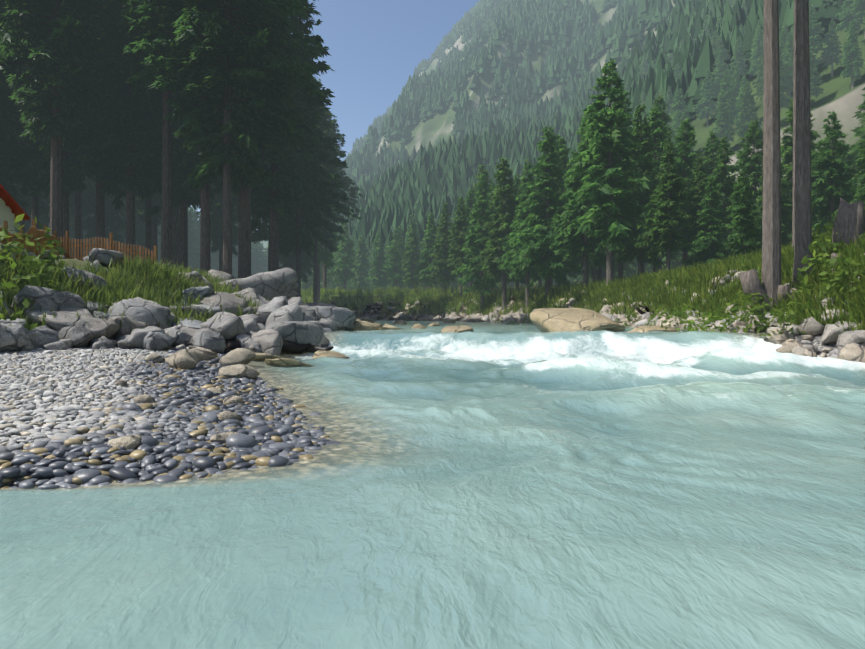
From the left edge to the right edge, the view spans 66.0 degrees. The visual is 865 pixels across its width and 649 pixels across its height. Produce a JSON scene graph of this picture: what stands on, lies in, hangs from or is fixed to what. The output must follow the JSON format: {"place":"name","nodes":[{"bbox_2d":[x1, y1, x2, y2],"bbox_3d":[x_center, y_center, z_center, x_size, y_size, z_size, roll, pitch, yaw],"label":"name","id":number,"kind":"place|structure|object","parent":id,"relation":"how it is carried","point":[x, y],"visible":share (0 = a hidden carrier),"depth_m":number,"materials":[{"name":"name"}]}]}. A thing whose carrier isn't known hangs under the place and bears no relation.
{"place":"outdoors","nodes":[
{"label":"outdoors","id":0,"kind":"place"},
{"bbox_2d":[189,0,479,229],"label":"sky","id":1,"kind":"structure","parent":0,"point":[374,46],"materials":[{"name":"blue"}]},
{"bbox_2d":[301,281,555,295],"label":"meadow grass","id":2,"kind":"structure","parent":0,"point":[375,291],"depth_m":114.29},
{"bbox_2d":[0,320,864,648],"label":"river water","id":3,"kind":"structure","parent":0,"point":[502,486],"depth_m":4.55,"materials":[{"name":"liquid"}]},
{"bbox_2d":[0,0,864,486],"bbox_3d":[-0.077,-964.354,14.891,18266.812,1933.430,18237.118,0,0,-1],"label":"terrain","id":4,"kind":"structure","parent":0,"point":[840,98],"depth_m":208.57,"materials":[{"name":"plant"}]},
{"bbox_2d":[0,184,29,233],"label":"cottage","id":5,"kind":"structure","parent":4,"relation":"on","point":[11,209],"depth_m":38.50,"materials":[{"name":"white"}]},
{"bbox_2d":[0,1,37,206],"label":"pine tree","id":6,"kind":"object","parent":4,"relation":"on","point":[7,163],"visible":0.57,"depth_m":56.70,"materials":[{"name":"green plant"}]},
{"bbox_2d":[2,23,49,228],"bbox_3d":[-38.511,-20.246,63.629,11.787,34.348,10.204,0,0,37],"label":"pine tree","id":7,"kind":"object","parent":4,"relation":"on","point":[34,198],"visible":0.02,"depth_m":63.35,"materials":[{"name":"green plant"}]},
{"bbox_2d":[15,198,74,232],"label":"pine tree","id":8,"kind":"object","parent":4,"relation":"on","point":[42,220],"visible":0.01,"depth_m":87.64,"materials":[{"name":"green plant"}]},
{"bbox_2d":[13,167,85,233],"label":"pine tree","id":9,"kind":"object","parent":4,"relation":"on","point":[43,209],"visible":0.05,"depth_m":75.64,"materials":[{"name":"green plant"}]},
{"bbox_2d":[0,0,125,237],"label":"pine tree","id":10,"kind":"object","parent":4,"relation":"on","point":[32,151],"visible":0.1,"depth_m":58.61,"materials":[{"name":"green plant"}]},
{"bbox_2d":[0,0,129,252],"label":"pine tree","id":11,"kind":"object","parent":4,"relation":"on","point":[54,38],"visible":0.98,"depth_m":50.93,"materials":[{"name":"green plant"}]},
{"bbox_2d":[47,215,91,253],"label":"pine tree","id":12,"kind":"object","parent":4,"relation":"on","point":[71,230],"visible":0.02,"depth_m":106.86,"materials":[{"name":"green plant"}]},
{"bbox_2d":[0,219,156,262],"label":"picket fence","id":13,"kind":"object","parent":4,"relation":"on","point":[34,231],"visible":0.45,"depth_m":30.11,"materials":[{"name":"brown wood"}]},
{"bbox_2d":[72,175,86,259],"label":"pine tree","id":14,"kind":"object","parent":4,"relation":"on","point":[78,234],"depth_m":71.33,"materials":[{"name":"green plant"}]},
{"bbox_2d":[25,0,139,248],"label":"pine tree","id":15,"kind":"object","parent":4,"relation":"on","point":[100,217],"visible":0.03,"depth_m":61.33,"materials":[{"name":"green plant"}]},
{"bbox_2d":[69,176,125,247],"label":"pine tree","id":16,"kind":"object","parent":4,"relation":"on","point":[88,204],"visible":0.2,"depth_m":86.50,"materials":[{"name":"green plant"}]},
{"bbox_2d":[62,0,179,260],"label":"pine tree","id":17,"kind":"object","parent":4,"relation":"on","point":[122,127],"visible":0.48,"depth_m":56.60,"materials":[{"name":"green plant"}]},
{"bbox_2d":[108,201,160,257],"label":"pine tree","id":18,"kind":"object","parent":4,"relation":"on","point":[140,227],"visible":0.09,"depth_m":102.64,"materials":[{"name":"green plant"}]},
{"bbox_2d":[0,247,269,327],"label":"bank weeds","id":19,"kind":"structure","parent":4,"relation":"on","point":[140,279],"depth_m":22.93,"materials":[{"name":"plant"}]},
{"bbox_2d":[118,143,155,259],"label":"pine tree","id":20,"kind":"object","parent":4,"relation":"on","point":[148,237],"depth_m":69.46,"materials":[{"name":"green plant"}]},
{"bbox_2d":[121,186,161,262],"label":"pine tree","id":21,"kind":"object","parent":4,"relation":"on","point":[142,212],"visible":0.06,"depth_m":84.04,"materials":[{"name":"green plant"}]},
{"bbox_2d":[107,0,183,267],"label":"pine tree","id":22,"kind":"object","parent":4,"relation":"on","point":[121,31],"visible":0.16,"depth_m":53.51,"materials":[{"name":"green plant"}]},
{"bbox_2d":[0,345,320,424],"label":"pebbles","id":23,"kind":"object","parent":4,"relation":"on","point":[165,385],"visible":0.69,"depth_m":11.17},
{"bbox_2d":[104,83,216,270],"bbox_3d":[-24.274,-18.836,61.006,11.147,32.300,10.746,0,0,-27],"label":"pine tree","id":24,"kind":"object","parent":4,"relation":"on","point":[183,163],"visible":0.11,"depth_m":60.51,"materials":[{"name":"green plant"}]},
{"bbox_2d":[0,403,341,489],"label":"pebbles","id":25,"kind":"object","parent":4,"relation":"on","point":[178,444],"visible":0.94,"depth_m":6.39,"materials":[{"name":"stone"}]},
{"bbox_2d":[0,243,356,355],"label":"boulders","id":26,"kind":"structure","parent":4,"relation":"on","point":[277,319],"depth_m":19.75,"materials":[{"name":"stone"}]},
{"bbox_2d":[281,340,310,353],"bbox_3d":[-4.750,0.667,20.551,2.053,0.542,0.545,0,0,-16],"label":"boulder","id":27,"kind":"object","parent":26,"relation":"on","point":[292,347],"visible":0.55,"depth_m":20.64,"materials":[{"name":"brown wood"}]},
{"bbox_2d":[107,347,257,449],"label":"cobbles","id":28,"kind":"object","parent":4,"relation":"on","point":[235,360],"visible":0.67,"depth_m":13.22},
{"bbox_2d":[107,0,258,274],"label":"pine tree","id":29,"kind":"object","parent":4,"relation":"on","point":[156,39],"visible":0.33,"depth_m":47.81,"materials":[{"name":"green plant"}]},
{"bbox_2d":[152,182,216,267],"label":"pine tree","id":30,"kind":"object","parent":4,"relation":"on","point":[175,237],"depth_m":80.09,"materials":[{"name":"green plant"}]},
{"bbox_2d":[188,209,199,271],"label":"pine tree","id":31,"kind":"object","parent":4,"relation":"on","point":[193,259],"visible":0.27,"depth_m":196.33,"materials":[{"name":"green plant"}]},
{"bbox_2d":[196,184,238,271],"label":"pine tree","id":32,"kind":"object","parent":4,"relation":"on","point":[216,223],"visible":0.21,"depth_m":89.81,"materials":[{"name":"green plant"}]},
{"bbox_2d":[170,0,310,278],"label":"pine tree","id":33,"kind":"object","parent":4,"relation":"on","point":[244,256],"visible":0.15,"depth_m":51.38,"materials":[{"name":"green plant"}]},
{"bbox_2d":[167,0,324,274],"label":"pine tree","id":34,"kind":"object","parent":4,"relation":"on","point":[234,158],"visible":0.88,"depth_m":47.59,"materials":[{"name":"green plant"}]},
{"bbox_2d":[251,245,261,275],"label":"pine tree","id":35,"kind":"object","parent":4,"relation":"on","point":[255,255],"visible":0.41,"depth_m":267.87,"materials":[{"name":"green plant"}]},
{"bbox_2d":[215,104,302,271],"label":"pine tree","id":36,"kind":"object","parent":4,"relation":"on","point":[262,234],"visible":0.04,"depth_m":78.21,"materials":[{"name":"green plant"}]},
{"bbox_2d":[216,0,334,271],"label":"pine tree","id":37,"kind":"object","parent":4,"relation":"on","point":[286,181],"visible":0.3,"depth_m":59.52,"materials":[{"name":"green plant"}]},
{"bbox_2d":[267,215,335,282],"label":"pine tree","id":38,"kind":"object","parent":4,"relation":"on","point":[305,261],"visible":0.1,"depth_m":98.81,"materials":[{"name":"green plant"}]},
{"bbox_2d":[267,75,348,296],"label":"pine tree","id":39,"kind":"object","parent":4,"relation":"on","point":[309,216],"visible":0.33,"depth_m":69.68,"materials":[{"name":"green plant"}]},
{"bbox_2d":[307,190,344,302],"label":"spruce tree","id":40,"kind":"object","parent":4,"relation":"on","point":[325,256],"visible":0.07,"depth_m":106.61,"materials":[{"name":"green plant"}]},
{"bbox_2d":[295,78,362,302],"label":"pine tree","id":41,"kind":"object","parent":4,"relation":"on","point":[324,124],"visible":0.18,"depth_m":91.58,"materials":[{"name":"green plant"}]},
{"bbox_2d":[327,222,356,290],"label":"spruce tree","id":42,"kind":"object","parent":4,"relation":"on","point":[343,272],"visible":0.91,"depth_m":154.42,"materials":[{"name":"green plant"}]},
{"bbox_2d":[323,109,363,288],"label":"pine tree","id":43,"kind":"object","parent":4,"relation":"on","point":[339,171],"visible":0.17,"depth_m":119.60,"materials":[{"name":"green plant"}]},
{"bbox_2d":[347,235,372,290],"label":"spruce tree","id":44,"kind":"object","parent":4,"relation":"on","point":[363,265],"visible":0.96,"depth_m":179.16,"materials":[{"name":"green plant"}]},
{"bbox_2d":[365,231,390,289],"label":"spruce tree","id":45,"kind":"object","parent":4,"relation":"on","point":[378,277],"visible":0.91,"depth_m":164.06,"materials":[{"name":"green plant"}]},
{"bbox_2d":[383,228,406,289],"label":"spruce tree","id":46,"kind":"object","parent":4,"relation":"on","point":[397,272],"visible":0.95,"depth_m":149.51,"materials":[{"name":"green plant"}]},
{"bbox_2d":[382,226,410,289],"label":"spruce tree","id":47,"kind":"object","parent":4,"relation":"on","point":[400,232],"visible":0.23,"depth_m":164.52,"materials":[{"name":"green plant"}]},
{"bbox_2d":[401,222,422,290],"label":"spruce tree","id":48,"kind":"object","parent":4,"relation":"on","point":[413,259],"visible":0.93,"depth_m":134.43,"materials":[{"name":"green plant"}]},
{"bbox_2d":[413,212,443,290],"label":"spruce tree","id":49,"kind":"object","parent":4,"relation":"on","point":[426,262],"visible":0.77,"depth_m":117.59,"materials":[{"name":"green plant"}]},
{"bbox_2d":[0,206,864,336],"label":"shrubs","id":50,"kind":"object","parent":4,"relation":"on","point":[26,260],"visible":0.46,"depth_m":21.41,"materials":[{"name":"plant"}]},
{"bbox_2d":[427,203,457,292],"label":"spruce tree","id":51,"kind":"object","parent":4,"relation":"on","point":[440,250],"visible":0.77,"depth_m":104.49,"materials":[{"name":"green plant"}]},
{"bbox_2d":[445,196,471,298],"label":"spruce tree","id":52,"kind":"object","parent":4,"relation":"on","point":[459,229],"visible":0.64,"depth_m":94.41,"materials":[{"name":"green plant"}]},
{"bbox_2d":[253,308,678,366],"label":"river rocks","id":53,"kind":"object","parent":4,"relation":"on","point":[557,319],"visible":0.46,"depth_m":23.86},
{"bbox_2d":[451,188,480,292],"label":"spruce tree","id":54,"kind":"object","parent":4,"relation":"on","point":[468,201],"visible":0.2,"depth_m":99.71,"materials":[{"name":"green plant"}]},
{"bbox_2d":[457,173,501,310],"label":"spruce tree","id":55,"kind":"object","parent":4,"relation":"on","point":[475,235],"visible":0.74,"depth_m":81.50,"materials":[{"name":"green plant"}]},
{"bbox_2d":[467,165,493,274],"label":"spruce tree","id":56,"kind":"object","parent":4,"relation":"on","point":[484,171],"visible":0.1,"depth_m":109.75,"materials":[{"name":"green plant"}]},
{"bbox_2d":[477,157,533,310],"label":"spruce tree","id":57,"kind":"object","parent":4,"relation":"on","point":[503,221],"visible":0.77,"depth_m":75.51,"materials":[{"name":"green plant"}]},
{"bbox_2d":[498,174,533,291],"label":"spruce tree","id":58,"kind":"object","parent":4,"relation":"on","point":[517,180],"visible":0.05,"depth_m":83.88,"materials":[{"name":"green plant"}]},
{"bbox_2d":[496,159,542,310],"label":"spruce tree","id":59,"kind":"object","parent":4,"relation":"on","point":[520,216],"visible":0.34,"depth_m":69.93,"materials":[{"name":"green plant"}]},
{"bbox_2d":[500,125,582,297],"bbox_3d":[10.542,-10.170,63.807,7.741,18.028,7.746,0,0,-9],"label":"spruce tree","id":60,"kind":"object","parent":4,"relation":"on","point":[534,238],"visible":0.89,"depth_m":63.56,"materials":[{"name":"green plant"}]},
{"bbox_2d":[545,135,589,286],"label":"spruce tree","id":61,"kind":"object","parent":4,"relation":"on","point":[562,150],"visible":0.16,"depth_m":73.51,"materials":[{"name":"green plant"}]},
{"bbox_2d":[295,230,864,336],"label":"bank grass","id":62,"kind":"structure","parent":4,"relation":"on","point":[694,279],"depth_m":36.33,"materials":[{"name":"plant"}]},
{"bbox_2d":[548,114,612,288],"bbox_3d":[13.162,-10.395,57.858,6.046,16.829,6.581,0,0,-24],"label":"spruce tree","id":63,"kind":"object","parent":4,"relation":"on","point":[566,244],"visible":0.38,"depth_m":57.73,"materials":[{"name":"green plant"}]},
{"bbox_2d":[574,143,617,281],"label":"spruce tree","id":64,"kind":"object","parent":4,"relation":"on","point":[590,265],"visible":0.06,"depth_m":71.93,"materials":[{"name":"green plant"}]},
{"bbox_2d":[328,253,864,362],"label":"bank rocks","id":65,"kind":"structure","parent":4,"relation":"on","point":[850,345],"depth_m":22.86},
{"bbox_2d":[563,58,657,284],"bbox_3d":[13.901,-11.496,51.460,7.346,19.274,7.795,0,0,25],"label":"spruce tree","id":66,"kind":"object","parent":4,"relation":"on","point":[610,202],"visible":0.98,"depth_m":51.35,"materials":[{"name":"green plant"}]},
{"bbox_2d":[590,83,639,278],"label":"spruce tree","id":67,"kind":"object","parent":4,"relation":"on","point":[629,122],"visible":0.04,"depth_m":65.83,"materials":[{"name":"green plant"}]},
{"bbox_2d":[613,104,665,275],"bbox_3d":[17.027,-10.291,55.028,5.800,16.097,5.568,0,0,22],"label":"spruce tree","id":68,"kind":"object","parent":4,"relation":"on","point":[629,253],"visible":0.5,"depth_m":54.74,"materials":[{"name":"green plant"}]},
{"bbox_2d":[635,102,683,273],"bbox_3d":[20.469,-11.712,62.297,6.475,18.021,7.047,0,0,44],"label":"spruce tree","id":69,"kind":"object","parent":4,"relation":"on","point":[660,134],"visible":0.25,"depth_m":61.58,"materials":[{"name":"green plant"}]},
{"bbox_2d":[631,139,693,270],"bbox_3d":[16.579,-7.656,47.301,3.472,10.944,4.374,0,0,-32],"label":"spruce tree","id":70,"kind":"object","parent":4,"relation":"on","point":[661,232],"visible":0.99,"depth_m":46.87,"materials":[{"name":"green plant"}]},
{"bbox_2d":[638,94,688,270],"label":"spruce tree","id":71,"kind":"object","parent":4,"relation":"on","point":[665,117],"visible":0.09,"depth_m":82.98,"materials":[{"name":"green plant"}]},
{"bbox_2d":[670,88,688,129],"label":"spruce tree","id":72,"kind":"object","parent":4,"relation":"on","point":[679,104],"visible":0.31,"depth_m":204.17,"materials":[{"name":"green plant"}]},
{"bbox_2d":[655,116,707,266],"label":"spruce tree","id":73,"kind":"object","parent":4,"relation":"on","point":[685,166],"visible":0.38,"depth_m":59.88,"materials":[{"name":"green plant"}]},
{"bbox_2d":[674,155,727,266],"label":"spruce tree","id":74,"kind":"object","parent":4,"relation":"on","point":[695,197],"visible":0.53,"depth_m":51.98,"materials":[{"name":"green plant"}]},
{"bbox_2d":[692,68,717,126],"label":"spruce tree","id":75,"kind":"object","parent":4,"relation":"on","point":[707,104],"visible":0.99,"depth_m":223.91,"materials":[{"name":"green plant"}]},
{"bbox_2d":[682,175,731,267],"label":"spruce tree","id":76,"kind":"object","parent":4,"relation":"on","point":[703,248],"visible":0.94,"depth_m":49.94,"materials":[{"name":"green plant"}]},
{"bbox_2d":[681,131,734,257],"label":"spruce tree","id":77,"kind":"object","parent":4,"relation":"on","point":[708,158],"visible":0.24,"depth_m":71.55,"materials":[{"name":"green plant"}]},
{"bbox_2d":[711,49,727,97],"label":"spruce tree","id":78,"kind":"object","parent":4,"relation":"on","point":[721,65],"visible":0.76,"depth_m":225.75,"materials":[{"name":"green plant"}]},
{"bbox_2d":[712,36,730,78],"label":"spruce tree","id":79,"kind":"object","parent":4,"relation":"on","point":[722,48],"visible":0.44,"depth_m":238.16,"materials":[{"name":"green plant"}]},
{"bbox_2d":[700,136,745,264],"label":"spruce tree","id":80,"kind":"object","parent":4,"relation":"on","point":[725,191],"visible":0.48,"depth_m":55.88,"materials":[{"name":"green plant"}]},
{"bbox_2d":[711,90,734,147],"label":"spruce tree","id":81,"kind":"object","parent":4,"relation":"on","point":[723,112],"visible":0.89,"depth_m":188.40,"materials":[{"name":"green plant"}]},
{"bbox_2d":[715,69,738,121],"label":"spruce tree","id":82,"kind":"object","parent":4,"relation":"on","point":[727,87],"visible":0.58,"depth_m":199.59,"materials":[{"name":"green plant"}]},
{"bbox_2d":[729,36,750,79],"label":"spruce tree","id":83,"kind":"object","parent":4,"relation":"on","point":[737,57],"visible":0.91,"depth_m":234.07,"materials":[{"name":"green plant"}]},
{"bbox_2d":[723,166,761,259],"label":"spruce tree","id":84,"kind":"object","parent":4,"relation":"on","point":[746,229],"visible":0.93,"depth_m":41.84,"materials":[{"name":"green plant"}]},
{"bbox_2d":[733,74,756,125],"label":"spruce tree","id":85,"kind":"object","parent":4,"relation":"on","point":[739,98],"visible":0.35,"depth_m":195.37,"materials":[{"name":"green plant"}]},
{"bbox_2d":[734,81,762,141],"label":"spruce tree","id":86,"kind":"object","parent":4,"relation":"on","point":[746,117],"visible":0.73,"depth_m":184.40,"materials":[{"name":"green plant"}]},
{"bbox_2d":[739,269,770,312],"bbox_3d":[11.913,-0.951,24.110,1.624,2.137,0.695,0,0,-1],"label":"rock","id":87,"kind":"object","parent":4,"relation":"on","point":[750,282],"visible":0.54,"depth_m":23.86,"materials":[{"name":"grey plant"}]},
{"bbox_2d":[726,119,784,236],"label":"spruce tree","id":88,"kind":"object","parent":4,"relation":"on","point":[746,160],"visible":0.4,"depth_m":59.88,"materials":[{"name":"green plant"}]},
{"bbox_2d":[747,26,763,77],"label":"spruce tree","id":89,"kind":"object","parent":4,"relation":"on","point":[758,49],"visible":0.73,"depth_m":224.50,"materials":[{"name":"green plant"}]},
{"bbox_2d":[752,51,763,99],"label":"spruce tree","id":90,"kind":"object","parent":4,"relation":"on","point":[760,74],"visible":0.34,"depth_m":203.06,"materials":[{"name":"green plant"}]},
{"bbox_2d":[749,0,781,310],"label":"tree trunk","id":91,"kind":"object","parent":4,"relation":"on","point":[771,248],"visible":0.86,"depth_m":23.89,"materials":[{"name":"brown plant"}]},
{"bbox_2d":[752,159,792,245],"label":"spruce tree","id":92,"kind":"object","parent":4,"relation":"on","point":[786,218],"visible":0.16,"depth_m":51.64,"materials":[{"name":"green plant"}]},
{"bbox_2d":[759,46,792,109],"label":"spruce tree","id":93,"kind":"object","parent":4,"relation":"on","point":[785,99],"visible":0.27,"depth_m":179.29,"materials":[{"name":"green plant"}]},
{"bbox_2d":[780,31,792,94],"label":"spruce tree","id":94,"kind":"object","parent":4,"relation":"on","point":[788,49],"visible":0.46,"depth_m":193.36,"materials":[{"name":"green plant"}]},
{"bbox_2d":[788,0,794,246],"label":"tree trunk","id":95,"kind":"object","parent":4,"relation":"on","point":[793,126],"visible":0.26,"depth_m":30.15,"materials":[{"name":"brown plant"}]},
{"bbox_2d":[783,0,812,287],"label":"tree trunk","id":96,"kind":"object","parent":4,"relation":"on","point":[802,211],"visible":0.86,"depth_m":24.23,"materials":[{"name":"grey plant"}]},
{"bbox_2d":[780,97,829,238],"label":"spruce tree","id":97,"kind":"object","parent":4,"relation":"on","point":[787,151],"visible":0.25,"depth_m":57.97,"materials":[{"name":"green plant"}]},
{"bbox_2d":[787,2,825,65],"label":"spruce tree","id":98,"kind":"object","parent":4,"relation":"on","point":[814,34],"visible":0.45,"depth_m":187.91,"materials":[{"name":"green plant"}]},
{"bbox_2d":[809,47,824,96],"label":"spruce tree","id":99,"kind":"object","parent":4,"relation":"on","point":[815,90],"visible":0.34,"depth_m":176.62,"materials":[{"name":"green plant"}]},
{"bbox_2d":[818,19,842,76],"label":"spruce tree","id":100,"kind":"object","parent":4,"relation":"on","point":[832,44],"visible":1,"depth_m":188.17,"materials":[{"name":"green plant"}]},
{"bbox_2d":[811,111,857,234],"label":"spruce tree","id":101,"kind":"object","parent":4,"relation":"on","point":[830,166],"visible":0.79,"depth_m":49.98,"materials":[{"name":"green plant"}]},
{"bbox_2d":[830,198,864,257],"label":"old stump","id":102,"kind":"object","parent":4,"relation":"on","point":[849,222],"visible":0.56,"depth_m":24.29,"materials":[{"name":"wood"}]},
{"bbox_2d":[834,0,863,31],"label":"spruce tree","id":103,"kind":"object","parent":4,"relation":"on","point":[846,14],"visible":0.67,"depth_m":202.50,"materials":[{"name":"green plant"}]},
{"bbox_2d":[837,87,864,195],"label":"spruce tree","id":104,"kind":"object","parent":4,"relation":"on","point":[852,154],"visible":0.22,"depth_m":68.31,"materials":[{"name":"green plant"}]},
{"bbox_2d":[838,19,864,88],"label":"spruce tree","id":105,"kind":"object","parent":4,"relation":"on","point":[855,59],"visible":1,"depth_m":173.17,"materials":[{"name":"green plant"}]},
{"bbox_2d":[848,0,864,38],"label":"spruce tree","id":106,"kind":"object","parent":4,"relation":"on","point":[858,4],"visible":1,"depth_m":195.90,"materials":[{"name":"green plant"}]},
{"bbox_2d":[849,141,864,205],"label":"spruce tree","id":107,"kind":"object","parent":4,"relation":"on","point":[860,178],"visible":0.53,"depth_m":45.49,"materials":[{"name":"green plant"}]},
{"bbox_2d":[294,0,841,289],"bbox_3d":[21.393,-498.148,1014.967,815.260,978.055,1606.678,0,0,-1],"label":"forest mountain","id":108,"kind":"structure","parent":0,"point":[390,183],"depth_m":576.04,"materials":[{"name":"plant"}]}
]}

